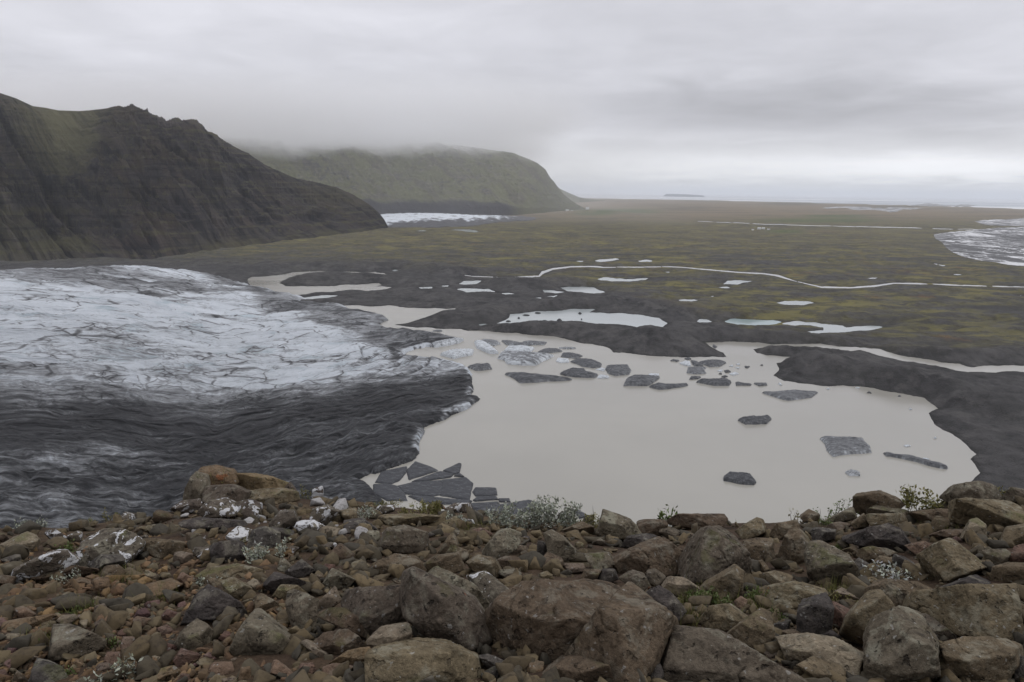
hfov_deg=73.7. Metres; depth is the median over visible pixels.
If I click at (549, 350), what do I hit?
iceberg
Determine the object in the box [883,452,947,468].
iceberg
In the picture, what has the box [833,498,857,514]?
green sprig
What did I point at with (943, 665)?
rock
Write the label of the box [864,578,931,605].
boulder
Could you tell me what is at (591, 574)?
rock
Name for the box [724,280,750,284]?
pond
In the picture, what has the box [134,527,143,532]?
rock
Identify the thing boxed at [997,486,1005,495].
green plant
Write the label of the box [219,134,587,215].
mountain
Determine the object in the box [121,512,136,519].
rock
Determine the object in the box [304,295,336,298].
pond
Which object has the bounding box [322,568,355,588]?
boulder
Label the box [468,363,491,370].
iceberg
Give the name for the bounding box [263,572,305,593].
boulder
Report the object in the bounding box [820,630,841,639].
rock
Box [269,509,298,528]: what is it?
rock
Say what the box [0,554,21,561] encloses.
rock
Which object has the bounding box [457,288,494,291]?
pond
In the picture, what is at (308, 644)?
rock
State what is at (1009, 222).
river
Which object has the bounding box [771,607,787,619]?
green plant
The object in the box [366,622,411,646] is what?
boulder
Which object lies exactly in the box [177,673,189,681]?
rock
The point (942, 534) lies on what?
boulder
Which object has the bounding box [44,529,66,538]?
rock
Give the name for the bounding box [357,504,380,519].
willow shrub
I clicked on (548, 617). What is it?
boulder
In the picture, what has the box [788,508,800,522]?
green sprig
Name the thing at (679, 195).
headland
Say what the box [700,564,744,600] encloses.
boulder
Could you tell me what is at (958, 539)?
rock
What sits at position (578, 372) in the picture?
iceberg
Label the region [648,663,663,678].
rock
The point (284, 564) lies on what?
rock
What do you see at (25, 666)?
rock
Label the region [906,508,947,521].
boulder
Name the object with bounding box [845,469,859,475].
iceberg
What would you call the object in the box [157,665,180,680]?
rock
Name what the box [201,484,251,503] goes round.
boulder
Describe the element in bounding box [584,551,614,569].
rock
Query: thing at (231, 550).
boulder
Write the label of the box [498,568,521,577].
rock
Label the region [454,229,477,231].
pond
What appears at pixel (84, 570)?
boulder
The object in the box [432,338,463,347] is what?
iceberg
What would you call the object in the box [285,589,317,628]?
rock
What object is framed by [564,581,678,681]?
boulder
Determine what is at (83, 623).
rock
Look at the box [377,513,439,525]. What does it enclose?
boulder
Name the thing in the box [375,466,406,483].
ice floe
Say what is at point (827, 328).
pond
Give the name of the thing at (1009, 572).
boulder
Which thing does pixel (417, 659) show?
boulder
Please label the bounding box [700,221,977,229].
river
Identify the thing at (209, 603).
boulder
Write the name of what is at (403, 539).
boulder
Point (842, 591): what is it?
rock
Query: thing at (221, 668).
rock
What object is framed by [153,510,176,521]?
rock
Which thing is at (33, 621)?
boulder
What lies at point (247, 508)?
rock
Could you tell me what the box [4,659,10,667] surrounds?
rock
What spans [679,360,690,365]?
iceberg
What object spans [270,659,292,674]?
rock
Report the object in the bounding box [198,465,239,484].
boulder
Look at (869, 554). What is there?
boulder
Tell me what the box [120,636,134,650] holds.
rock
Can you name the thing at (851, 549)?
rock
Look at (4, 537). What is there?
rock
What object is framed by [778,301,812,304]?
pond
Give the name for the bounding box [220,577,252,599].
rock
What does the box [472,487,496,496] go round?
ice floe
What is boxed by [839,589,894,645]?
boulder
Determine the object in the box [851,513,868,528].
rock
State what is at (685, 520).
boulder
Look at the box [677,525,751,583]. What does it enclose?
boulder
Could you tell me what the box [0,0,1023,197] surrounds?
sky
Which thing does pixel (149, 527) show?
boulder
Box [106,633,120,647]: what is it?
green plant
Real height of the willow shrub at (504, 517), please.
0.345 m
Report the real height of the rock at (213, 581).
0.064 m
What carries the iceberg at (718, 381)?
on the lake
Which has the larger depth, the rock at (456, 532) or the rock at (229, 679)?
the rock at (456, 532)
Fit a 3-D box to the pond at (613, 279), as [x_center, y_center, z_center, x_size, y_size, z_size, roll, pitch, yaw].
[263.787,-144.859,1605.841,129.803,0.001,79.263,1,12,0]
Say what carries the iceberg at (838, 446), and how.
on the lake
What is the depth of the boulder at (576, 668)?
2.47 m
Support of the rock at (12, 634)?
on the hillside
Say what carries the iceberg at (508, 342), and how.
on the lake
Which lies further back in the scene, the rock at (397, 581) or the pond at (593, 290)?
the pond at (593, 290)
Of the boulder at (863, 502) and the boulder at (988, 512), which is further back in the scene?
the boulder at (863, 502)
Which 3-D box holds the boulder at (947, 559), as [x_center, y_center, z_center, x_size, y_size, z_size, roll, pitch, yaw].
[2.812,1.433,4.389,0.389,0.355,0.509,11,16,38]
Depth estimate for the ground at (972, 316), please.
1505.88 m
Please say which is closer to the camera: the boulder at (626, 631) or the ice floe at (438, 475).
the boulder at (626, 631)
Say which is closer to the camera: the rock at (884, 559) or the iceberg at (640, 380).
the rock at (884, 559)
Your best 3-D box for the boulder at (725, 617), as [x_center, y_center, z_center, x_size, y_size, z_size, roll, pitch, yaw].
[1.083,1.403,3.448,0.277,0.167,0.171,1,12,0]
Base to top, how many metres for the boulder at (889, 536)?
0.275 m
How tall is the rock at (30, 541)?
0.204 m
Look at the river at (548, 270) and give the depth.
1658.99 m
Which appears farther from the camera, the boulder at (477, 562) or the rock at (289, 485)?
the rock at (289, 485)
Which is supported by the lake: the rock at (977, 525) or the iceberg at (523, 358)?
the iceberg at (523, 358)
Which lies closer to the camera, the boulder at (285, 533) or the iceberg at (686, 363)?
the boulder at (285, 533)
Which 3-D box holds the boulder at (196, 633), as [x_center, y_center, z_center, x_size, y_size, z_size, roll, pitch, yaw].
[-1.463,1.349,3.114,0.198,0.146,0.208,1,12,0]
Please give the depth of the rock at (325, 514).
6.67 m
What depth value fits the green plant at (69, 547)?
5.62 m
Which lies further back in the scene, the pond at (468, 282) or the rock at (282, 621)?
the pond at (468, 282)
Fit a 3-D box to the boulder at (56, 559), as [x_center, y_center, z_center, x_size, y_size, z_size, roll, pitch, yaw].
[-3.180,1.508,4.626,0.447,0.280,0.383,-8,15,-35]
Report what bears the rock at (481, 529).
on the hillside
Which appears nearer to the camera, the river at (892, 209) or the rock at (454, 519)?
the rock at (454, 519)
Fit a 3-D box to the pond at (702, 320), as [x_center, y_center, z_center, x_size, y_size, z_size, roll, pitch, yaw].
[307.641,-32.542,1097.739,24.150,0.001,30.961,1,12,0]
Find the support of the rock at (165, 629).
on the hillside
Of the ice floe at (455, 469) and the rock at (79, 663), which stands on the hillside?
the rock at (79, 663)
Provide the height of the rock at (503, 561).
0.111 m
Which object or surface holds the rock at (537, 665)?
on the hillside
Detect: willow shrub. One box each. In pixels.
[12,515,50,528]
[88,508,119,521]
[241,537,291,563]
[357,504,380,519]
[397,499,441,514]
[443,510,465,521]
[483,500,526,527]
[511,494,582,529]
[580,512,598,527]
[896,484,945,511]
[923,496,938,506]
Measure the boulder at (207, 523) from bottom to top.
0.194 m
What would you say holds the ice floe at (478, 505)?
on the lake
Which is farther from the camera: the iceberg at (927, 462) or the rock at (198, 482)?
the iceberg at (927, 462)
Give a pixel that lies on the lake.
(612, 443)
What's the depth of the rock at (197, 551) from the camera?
5.03 m
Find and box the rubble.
[0,495,1023,681]
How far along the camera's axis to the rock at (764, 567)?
5.01 m
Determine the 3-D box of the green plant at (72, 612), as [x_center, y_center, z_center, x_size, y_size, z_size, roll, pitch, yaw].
[-2.436,1.498,3.814,0.207,0.063,0.095,-9,16,-37]
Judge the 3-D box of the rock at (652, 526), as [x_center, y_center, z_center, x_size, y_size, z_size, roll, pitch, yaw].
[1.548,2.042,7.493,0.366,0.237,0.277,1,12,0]
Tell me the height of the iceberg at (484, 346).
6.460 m
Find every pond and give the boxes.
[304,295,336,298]
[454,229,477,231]
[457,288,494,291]
[459,281,480,284]
[499,309,666,326]
[543,290,561,292]
[562,287,603,293]
[595,258,618,261]
[598,277,647,280]
[697,319,711,321]
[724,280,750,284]
[725,319,780,324]
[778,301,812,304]
[782,321,881,332]
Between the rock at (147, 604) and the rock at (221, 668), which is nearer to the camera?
the rock at (221, 668)
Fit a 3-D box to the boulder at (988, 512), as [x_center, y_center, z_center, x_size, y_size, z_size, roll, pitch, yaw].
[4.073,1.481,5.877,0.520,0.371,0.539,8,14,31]
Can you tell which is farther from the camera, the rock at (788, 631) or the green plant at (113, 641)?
the rock at (788, 631)
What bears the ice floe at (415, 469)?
on the lake
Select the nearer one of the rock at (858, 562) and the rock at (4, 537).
the rock at (858, 562)
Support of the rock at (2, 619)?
on the hillside
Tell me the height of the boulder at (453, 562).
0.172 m
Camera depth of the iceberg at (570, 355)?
845.03 m
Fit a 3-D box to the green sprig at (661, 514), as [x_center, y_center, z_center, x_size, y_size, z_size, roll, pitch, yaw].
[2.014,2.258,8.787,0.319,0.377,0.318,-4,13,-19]
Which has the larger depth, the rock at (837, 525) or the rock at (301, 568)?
the rock at (837, 525)
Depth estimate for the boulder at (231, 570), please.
4.34 m
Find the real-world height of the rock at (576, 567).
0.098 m
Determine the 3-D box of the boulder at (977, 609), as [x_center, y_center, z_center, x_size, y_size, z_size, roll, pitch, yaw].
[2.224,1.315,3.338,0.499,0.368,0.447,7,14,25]
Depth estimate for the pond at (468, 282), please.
1515.40 m
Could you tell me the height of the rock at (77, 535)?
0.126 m
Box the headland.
[664,194,704,196]
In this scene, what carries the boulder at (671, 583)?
on the hillside
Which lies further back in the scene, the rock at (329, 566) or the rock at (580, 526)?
the rock at (580, 526)
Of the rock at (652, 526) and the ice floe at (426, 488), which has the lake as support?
the ice floe at (426, 488)
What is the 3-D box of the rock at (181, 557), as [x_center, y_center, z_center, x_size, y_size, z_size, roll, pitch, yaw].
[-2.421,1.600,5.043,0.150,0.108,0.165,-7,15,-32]
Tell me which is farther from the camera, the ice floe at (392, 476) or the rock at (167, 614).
the ice floe at (392, 476)
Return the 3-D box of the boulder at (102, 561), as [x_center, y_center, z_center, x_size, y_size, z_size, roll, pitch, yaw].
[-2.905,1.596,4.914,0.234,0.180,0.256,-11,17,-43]
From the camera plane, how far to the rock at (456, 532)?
6.39 m
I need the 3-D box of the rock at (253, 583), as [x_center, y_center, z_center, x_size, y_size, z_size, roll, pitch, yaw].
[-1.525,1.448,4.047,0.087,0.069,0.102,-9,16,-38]
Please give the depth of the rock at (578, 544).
6.32 m
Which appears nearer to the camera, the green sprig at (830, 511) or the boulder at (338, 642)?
the boulder at (338, 642)
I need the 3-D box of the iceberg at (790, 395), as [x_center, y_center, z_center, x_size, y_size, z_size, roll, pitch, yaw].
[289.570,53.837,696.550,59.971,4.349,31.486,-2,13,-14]
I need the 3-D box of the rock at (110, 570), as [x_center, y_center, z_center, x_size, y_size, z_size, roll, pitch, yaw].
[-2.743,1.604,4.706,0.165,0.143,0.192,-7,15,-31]
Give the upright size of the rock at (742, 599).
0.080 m
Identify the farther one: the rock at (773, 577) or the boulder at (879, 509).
the boulder at (879, 509)
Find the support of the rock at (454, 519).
on the hillside
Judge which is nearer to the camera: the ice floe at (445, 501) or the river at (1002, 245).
the ice floe at (445, 501)
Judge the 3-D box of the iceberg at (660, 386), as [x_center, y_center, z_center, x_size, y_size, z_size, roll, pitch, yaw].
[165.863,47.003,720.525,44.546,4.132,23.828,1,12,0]
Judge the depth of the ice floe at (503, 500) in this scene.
448.87 m
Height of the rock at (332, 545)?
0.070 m
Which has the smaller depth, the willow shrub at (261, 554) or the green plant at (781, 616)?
the green plant at (781, 616)
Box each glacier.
[0,265,479,528]
[381,213,538,227]
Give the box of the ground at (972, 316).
[0,198,1023,494]
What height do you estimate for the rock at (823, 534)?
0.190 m
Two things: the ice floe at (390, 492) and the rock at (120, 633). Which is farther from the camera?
the ice floe at (390, 492)
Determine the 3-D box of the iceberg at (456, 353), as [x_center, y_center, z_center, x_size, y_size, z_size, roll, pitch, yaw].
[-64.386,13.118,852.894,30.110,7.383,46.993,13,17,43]
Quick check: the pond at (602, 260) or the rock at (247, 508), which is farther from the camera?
the pond at (602, 260)
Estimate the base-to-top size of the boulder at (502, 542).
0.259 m
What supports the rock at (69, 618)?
on the hillside
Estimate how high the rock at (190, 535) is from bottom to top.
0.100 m
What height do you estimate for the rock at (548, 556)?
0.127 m
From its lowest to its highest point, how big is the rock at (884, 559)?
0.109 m
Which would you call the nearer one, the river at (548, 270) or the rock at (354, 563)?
the rock at (354, 563)
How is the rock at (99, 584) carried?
on the hillside
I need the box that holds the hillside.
[0,499,1023,681]
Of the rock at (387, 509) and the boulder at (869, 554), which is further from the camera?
the rock at (387, 509)
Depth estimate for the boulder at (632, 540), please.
6.46 m
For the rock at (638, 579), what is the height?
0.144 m
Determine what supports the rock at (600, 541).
on the hillside
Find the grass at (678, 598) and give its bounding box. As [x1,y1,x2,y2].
[25,497,963,644]
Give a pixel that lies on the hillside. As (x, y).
(288, 661)
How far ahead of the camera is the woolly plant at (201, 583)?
4.20 m
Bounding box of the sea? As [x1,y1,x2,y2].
[568,192,1023,208]
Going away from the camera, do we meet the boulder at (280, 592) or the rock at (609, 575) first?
the boulder at (280, 592)
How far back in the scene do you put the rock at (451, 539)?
5.38 m
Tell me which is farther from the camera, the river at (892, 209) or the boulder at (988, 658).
the river at (892, 209)
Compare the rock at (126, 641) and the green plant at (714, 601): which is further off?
the green plant at (714, 601)
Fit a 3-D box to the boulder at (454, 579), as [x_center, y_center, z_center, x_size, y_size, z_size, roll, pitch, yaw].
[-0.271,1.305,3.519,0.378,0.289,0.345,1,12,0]
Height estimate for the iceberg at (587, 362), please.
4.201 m
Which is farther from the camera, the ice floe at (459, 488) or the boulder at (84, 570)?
the ice floe at (459, 488)
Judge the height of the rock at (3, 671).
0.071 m
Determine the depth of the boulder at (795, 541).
5.16 m
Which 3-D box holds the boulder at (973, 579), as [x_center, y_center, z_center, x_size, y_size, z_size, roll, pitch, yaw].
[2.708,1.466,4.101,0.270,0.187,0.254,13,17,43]
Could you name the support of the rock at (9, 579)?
on the hillside
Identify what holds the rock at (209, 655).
on the hillside
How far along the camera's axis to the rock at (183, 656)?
2.86 m
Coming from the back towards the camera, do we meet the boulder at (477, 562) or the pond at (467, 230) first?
the pond at (467, 230)
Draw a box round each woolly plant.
[50,566,80,582]
[83,653,143,681]
[193,574,222,585]
[862,560,927,579]
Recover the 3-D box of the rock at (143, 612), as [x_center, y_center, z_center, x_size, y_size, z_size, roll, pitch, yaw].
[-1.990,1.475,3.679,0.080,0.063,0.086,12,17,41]
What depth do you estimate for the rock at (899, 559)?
4.74 m
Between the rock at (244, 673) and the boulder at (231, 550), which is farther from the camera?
the boulder at (231, 550)
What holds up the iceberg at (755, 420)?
on the lake
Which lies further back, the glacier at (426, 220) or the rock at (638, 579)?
the glacier at (426, 220)
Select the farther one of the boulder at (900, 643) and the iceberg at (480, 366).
the iceberg at (480, 366)
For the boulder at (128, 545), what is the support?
on the hillside
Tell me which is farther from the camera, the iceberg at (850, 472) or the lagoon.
the lagoon
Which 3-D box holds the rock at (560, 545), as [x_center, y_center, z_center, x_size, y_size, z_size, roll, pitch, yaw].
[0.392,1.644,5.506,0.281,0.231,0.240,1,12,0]
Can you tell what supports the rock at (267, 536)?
on the hillside
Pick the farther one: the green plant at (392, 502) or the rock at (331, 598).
the green plant at (392, 502)
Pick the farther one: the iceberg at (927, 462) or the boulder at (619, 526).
the iceberg at (927, 462)
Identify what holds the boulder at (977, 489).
on the hillside
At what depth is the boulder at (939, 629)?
3.22 m
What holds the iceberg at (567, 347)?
on the lake
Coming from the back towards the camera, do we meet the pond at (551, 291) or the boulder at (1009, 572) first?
the pond at (551, 291)
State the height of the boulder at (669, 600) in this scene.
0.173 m
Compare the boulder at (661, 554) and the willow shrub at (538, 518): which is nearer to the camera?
the boulder at (661, 554)
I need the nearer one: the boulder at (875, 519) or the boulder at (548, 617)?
the boulder at (548, 617)
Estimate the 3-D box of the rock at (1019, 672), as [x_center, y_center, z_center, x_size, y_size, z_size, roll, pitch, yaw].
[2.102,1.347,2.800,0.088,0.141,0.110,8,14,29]
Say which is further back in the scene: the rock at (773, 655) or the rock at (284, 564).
the rock at (284, 564)
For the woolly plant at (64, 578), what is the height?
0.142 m
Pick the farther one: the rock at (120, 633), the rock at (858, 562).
the rock at (858, 562)
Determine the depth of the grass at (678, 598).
4.02 m
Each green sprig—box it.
[657,504,677,525]
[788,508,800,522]
[824,508,836,517]
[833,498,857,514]
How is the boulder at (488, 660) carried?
on the hillside
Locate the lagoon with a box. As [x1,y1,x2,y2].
[248,271,390,294]
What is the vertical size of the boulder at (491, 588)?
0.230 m
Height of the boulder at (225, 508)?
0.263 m
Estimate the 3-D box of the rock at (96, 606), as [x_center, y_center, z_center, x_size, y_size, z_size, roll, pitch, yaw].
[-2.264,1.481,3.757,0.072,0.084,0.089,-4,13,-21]
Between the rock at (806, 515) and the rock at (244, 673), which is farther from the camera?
the rock at (806, 515)
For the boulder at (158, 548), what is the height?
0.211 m
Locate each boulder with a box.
[0,614,59,628]
[10,549,80,582]
[25,565,99,580]
[28,658,67,681]
[48,623,106,661]
[76,528,145,566]
[87,554,125,570]
[137,524,180,530]
[143,538,185,558]
[146,578,183,596]
[174,618,213,649]
[178,517,247,530]
[180,584,246,624]
[194,563,264,577]
[196,498,237,518]
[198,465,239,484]
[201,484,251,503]
[209,540,248,561]
[229,608,290,655]
[236,473,288,489]
[248,488,299,504]
[257,527,294,538]
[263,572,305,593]
[272,584,306,599]
[314,629,366,654]
[316,607,368,638]
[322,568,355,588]
[322,663,352,675]
[329,646,370,663]
[341,584,405,635]
[343,518,377,533]
[364,637,481,681]
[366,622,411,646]
[372,553,426,574]
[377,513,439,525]
[379,525,429,553]
[399,566,492,651]
[425,552,465,572]
[428,566,489,609]
[465,553,501,577]
[466,570,508,602]
[478,654,503,668]
[482,528,521,558]
[484,578,620,661]
[542,654,612,681]
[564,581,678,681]
[596,509,641,538]
[612,536,682,576]
[621,533,656,547]
[646,585,686,621]
[660,625,807,681]
[661,576,699,599]
[666,513,727,529]
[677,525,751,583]
[697,603,747,631]
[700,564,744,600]
[726,608,774,648]
[764,581,828,609]
[775,632,863,674]
[776,527,809,564]
[796,592,834,634]
[796,655,844,678]
[804,540,860,582]
[823,507,856,524]
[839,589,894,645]
[841,523,910,550]
[852,490,904,514]
[852,546,896,562]
[862,605,940,681]
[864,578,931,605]
[866,505,908,514]
[866,513,907,526]
[902,583,1022,640]
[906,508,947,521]
[916,538,986,581]
[922,613,958,638]
[928,529,962,539]
[939,480,1002,502]
[939,636,1023,681]
[941,574,990,586]
[948,497,1023,526]
[989,562,1023,583]
[999,524,1023,545]
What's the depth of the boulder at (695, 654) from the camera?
2.57 m
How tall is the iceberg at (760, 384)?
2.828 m
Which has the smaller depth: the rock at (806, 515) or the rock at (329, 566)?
the rock at (329, 566)
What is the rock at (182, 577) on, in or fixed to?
on the hillside
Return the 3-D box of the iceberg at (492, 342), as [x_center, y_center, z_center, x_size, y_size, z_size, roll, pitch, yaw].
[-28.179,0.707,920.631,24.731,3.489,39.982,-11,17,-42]
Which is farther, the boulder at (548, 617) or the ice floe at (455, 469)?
the ice floe at (455, 469)
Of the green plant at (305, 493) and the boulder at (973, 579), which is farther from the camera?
the green plant at (305, 493)
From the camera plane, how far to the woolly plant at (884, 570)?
4.54 m
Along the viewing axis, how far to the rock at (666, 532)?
7.28 m
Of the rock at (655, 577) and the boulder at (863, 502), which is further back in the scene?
the boulder at (863, 502)
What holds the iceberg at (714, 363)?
on the lake
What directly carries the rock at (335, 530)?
on the hillside
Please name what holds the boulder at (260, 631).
on the hillside
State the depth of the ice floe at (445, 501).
448.59 m
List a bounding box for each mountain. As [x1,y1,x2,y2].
[0,93,388,260]
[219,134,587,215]
[560,189,605,201]
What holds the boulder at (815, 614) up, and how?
on the hillside
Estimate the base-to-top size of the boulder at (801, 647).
0.192 m
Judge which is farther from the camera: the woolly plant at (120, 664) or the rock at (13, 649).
the rock at (13, 649)
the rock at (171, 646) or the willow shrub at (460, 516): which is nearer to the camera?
the rock at (171, 646)
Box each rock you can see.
[0,531,40,551]
[0,533,9,541]
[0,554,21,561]
[0,575,16,584]
[0,617,6,627]
[0,669,7,674]
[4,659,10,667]
[5,633,20,638]
[7,648,17,652]
[12,670,28,681]
[14,606,35,617]
[22,663,30,669]
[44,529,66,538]
[56,614,79,623]
[67,530,82,540]
[68,577,91,584]
[71,658,83,667]
[79,619,87,628]
[91,577,110,594]
[93,603,106,612]
[95,662,112,671]
[101,564,126,576]
[103,651,120,663]
[117,628,125,636]
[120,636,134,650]
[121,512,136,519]
[133,608,150,617]
[133,616,150,627]
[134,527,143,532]
[143,570,162,580]
[144,600,159,607]
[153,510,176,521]
[156,624,173,634]
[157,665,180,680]
[160,572,171,577]
[161,609,177,620]
[167,643,176,650]
[169,498,202,513]
[173,551,194,563]
[173,648,200,666]
[176,572,191,585]
[177,601,185,607]
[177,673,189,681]
[183,471,210,499]
[186,532,201,540]
[193,547,208,558]
[203,652,216,659]
[207,577,220,585]
[208,661,234,675]
[218,631,230,640]
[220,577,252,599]
[222,677,235,681]
[226,526,251,542]
[235,499,262,519]
[238,666,250,680]
[246,526,280,547]
[247,579,259,590]
[253,593,278,610]
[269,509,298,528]
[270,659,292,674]
[277,558,291,571]
[277,620,288,623]
[285,482,296,490]
[285,559,314,577]
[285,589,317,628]
[288,546,298,552]
[294,520,324,531]
[298,662,316,673]
[300,639,328,656]
[309,504,339,524]
[312,486,323,497]
[317,573,323,578]
[318,586,340,609]
[319,526,339,536]
[321,542,336,548]
[324,564,334,570]
[330,543,354,559]
[339,507,356,519]
[350,559,369,567]
[366,530,380,540]
[376,504,394,513]
[393,579,400,584]
[437,532,457,553]
[441,516,461,526]
[444,503,472,512]
[445,545,469,561]
[449,516,474,523]
[454,530,466,536]
[472,528,492,535]
[481,666,498,680]
[497,556,520,567]
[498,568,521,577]
[511,545,526,553]
[527,660,543,671]
[537,541,546,555]
[538,521,552,529]
[539,571,552,578]
[543,529,576,560]
[543,552,562,566]
[561,521,594,533]
[563,563,585,573]
[575,541,583,547]
[580,568,601,579]
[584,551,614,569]
[592,538,606,545]
[597,568,618,582]
[603,548,617,551]
[618,570,650,590]
[636,519,667,535]
[646,568,665,586]
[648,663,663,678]
[658,528,679,537]
[732,596,747,608]
[735,517,766,538]
[742,538,774,560]
[758,560,769,571]
[759,570,792,584]
[764,650,776,657]
[770,519,799,539]
[774,620,790,629]
[782,629,800,634]
[800,509,819,522]
[810,527,835,541]
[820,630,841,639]
[827,522,850,530]
[830,587,858,599]
[832,601,849,628]
[842,545,857,552]
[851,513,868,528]
[854,558,874,572]
[871,555,892,566]
[892,554,914,567]
[905,541,930,554]
[930,516,951,531]
[938,652,957,680]
[952,536,962,542]
[960,518,986,540]
[980,548,1010,564]
[1000,487,1023,501]
[1008,544,1023,561]
[1014,656,1023,681]
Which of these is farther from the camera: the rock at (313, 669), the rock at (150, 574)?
the rock at (150, 574)
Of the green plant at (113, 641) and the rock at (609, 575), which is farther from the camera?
the rock at (609, 575)
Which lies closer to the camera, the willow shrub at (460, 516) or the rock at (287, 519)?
the rock at (287, 519)
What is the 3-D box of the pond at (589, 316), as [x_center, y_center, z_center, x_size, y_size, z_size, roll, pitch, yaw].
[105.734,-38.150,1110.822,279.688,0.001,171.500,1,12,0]
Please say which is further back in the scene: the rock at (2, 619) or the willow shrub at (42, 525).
the willow shrub at (42, 525)
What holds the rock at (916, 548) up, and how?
on the hillside
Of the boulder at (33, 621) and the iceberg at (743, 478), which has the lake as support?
the iceberg at (743, 478)
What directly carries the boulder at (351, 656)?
on the hillside
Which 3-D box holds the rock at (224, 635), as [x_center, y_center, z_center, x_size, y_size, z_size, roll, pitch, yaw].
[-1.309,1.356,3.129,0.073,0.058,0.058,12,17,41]
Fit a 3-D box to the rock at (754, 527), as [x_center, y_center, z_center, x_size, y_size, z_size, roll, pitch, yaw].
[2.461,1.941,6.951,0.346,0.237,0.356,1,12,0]
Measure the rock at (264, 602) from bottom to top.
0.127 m
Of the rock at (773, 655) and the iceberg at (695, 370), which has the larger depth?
the iceberg at (695, 370)
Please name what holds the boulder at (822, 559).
on the hillside
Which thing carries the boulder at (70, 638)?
on the hillside
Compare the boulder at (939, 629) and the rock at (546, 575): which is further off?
the rock at (546, 575)
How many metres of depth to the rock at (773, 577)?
4.48 m
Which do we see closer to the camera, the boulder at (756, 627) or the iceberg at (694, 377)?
the boulder at (756, 627)
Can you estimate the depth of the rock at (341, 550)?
4.80 m
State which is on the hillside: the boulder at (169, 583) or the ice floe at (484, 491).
the boulder at (169, 583)
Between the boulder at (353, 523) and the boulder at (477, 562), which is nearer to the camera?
the boulder at (477, 562)
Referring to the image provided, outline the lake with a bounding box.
[344,305,1023,526]
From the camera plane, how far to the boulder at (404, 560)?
4.41 m
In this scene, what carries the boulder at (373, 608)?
on the hillside
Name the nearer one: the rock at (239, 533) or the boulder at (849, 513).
the rock at (239, 533)
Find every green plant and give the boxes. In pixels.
[53,538,77,551]
[54,599,94,613]
[64,665,76,674]
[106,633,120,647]
[292,484,311,497]
[376,498,402,506]
[686,586,733,604]
[743,585,768,599]
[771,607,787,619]
[818,518,832,525]
[828,587,857,601]
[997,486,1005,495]
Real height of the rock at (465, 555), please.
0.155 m
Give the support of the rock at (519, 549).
on the hillside
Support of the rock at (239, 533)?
on the hillside
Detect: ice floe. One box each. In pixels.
[373,484,407,500]
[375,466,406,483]
[398,480,442,495]
[406,461,437,479]
[408,495,471,504]
[412,471,453,481]
[440,477,472,499]
[443,463,460,474]
[471,501,499,509]
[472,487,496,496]
[473,496,497,501]
[476,500,539,513]
[498,498,510,502]
[576,510,586,518]
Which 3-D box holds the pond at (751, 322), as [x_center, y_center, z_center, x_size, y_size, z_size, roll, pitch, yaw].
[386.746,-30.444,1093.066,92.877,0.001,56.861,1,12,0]
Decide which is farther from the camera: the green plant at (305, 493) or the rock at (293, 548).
the green plant at (305, 493)
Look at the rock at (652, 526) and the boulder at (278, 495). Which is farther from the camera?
the boulder at (278, 495)
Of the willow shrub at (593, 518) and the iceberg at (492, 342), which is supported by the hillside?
the willow shrub at (593, 518)
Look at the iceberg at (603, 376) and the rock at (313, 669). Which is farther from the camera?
the iceberg at (603, 376)
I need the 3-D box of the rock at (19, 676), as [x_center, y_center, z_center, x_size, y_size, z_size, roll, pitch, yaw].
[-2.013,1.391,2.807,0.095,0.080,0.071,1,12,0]
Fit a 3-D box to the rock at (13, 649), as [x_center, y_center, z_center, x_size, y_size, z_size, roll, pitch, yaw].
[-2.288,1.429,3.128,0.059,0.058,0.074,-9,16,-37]
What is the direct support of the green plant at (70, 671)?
on the hillside
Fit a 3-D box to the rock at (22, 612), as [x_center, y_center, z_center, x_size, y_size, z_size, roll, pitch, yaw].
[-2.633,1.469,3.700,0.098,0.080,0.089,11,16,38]
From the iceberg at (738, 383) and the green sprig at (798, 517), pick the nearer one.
the green sprig at (798, 517)
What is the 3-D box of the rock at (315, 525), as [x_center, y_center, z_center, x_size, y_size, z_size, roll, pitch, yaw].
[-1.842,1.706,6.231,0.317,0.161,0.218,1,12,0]
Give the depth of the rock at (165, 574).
4.61 m
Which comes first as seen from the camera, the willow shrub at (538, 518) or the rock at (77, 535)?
the rock at (77, 535)
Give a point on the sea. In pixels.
(1014, 203)
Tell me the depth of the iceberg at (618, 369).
775.16 m
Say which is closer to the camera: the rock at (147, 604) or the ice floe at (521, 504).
the rock at (147, 604)
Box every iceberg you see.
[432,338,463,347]
[440,348,473,358]
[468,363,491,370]
[474,340,498,353]
[482,339,499,345]
[498,350,553,365]
[502,340,531,345]
[504,345,533,351]
[505,372,571,382]
[523,340,546,344]
[538,348,561,352]
[556,358,568,362]
[559,347,574,348]
[560,367,597,377]
[561,352,581,358]
[570,358,601,367]
[597,375,608,377]
[605,364,630,375]
[623,374,659,385]
[649,382,687,389]
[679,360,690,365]
[687,366,705,373]
[689,376,700,379]
[691,360,703,366]
[696,378,730,385]
[700,359,725,366]
[723,471,755,484]
[735,381,751,385]
[738,415,770,424]
[754,382,766,385]
[762,389,817,400]
[820,436,871,456]
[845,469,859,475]
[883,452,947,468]
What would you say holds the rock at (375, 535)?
on the hillside
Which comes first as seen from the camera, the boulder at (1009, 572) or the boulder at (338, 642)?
the boulder at (338, 642)
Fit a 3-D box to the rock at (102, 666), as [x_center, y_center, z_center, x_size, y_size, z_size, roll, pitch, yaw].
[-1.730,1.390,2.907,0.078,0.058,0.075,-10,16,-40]
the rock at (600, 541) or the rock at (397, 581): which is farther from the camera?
the rock at (600, 541)
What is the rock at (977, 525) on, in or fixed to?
on the hillside
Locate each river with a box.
[465,266,1019,287]
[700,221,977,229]
[825,203,974,211]
[933,227,1023,265]
[975,218,1023,225]

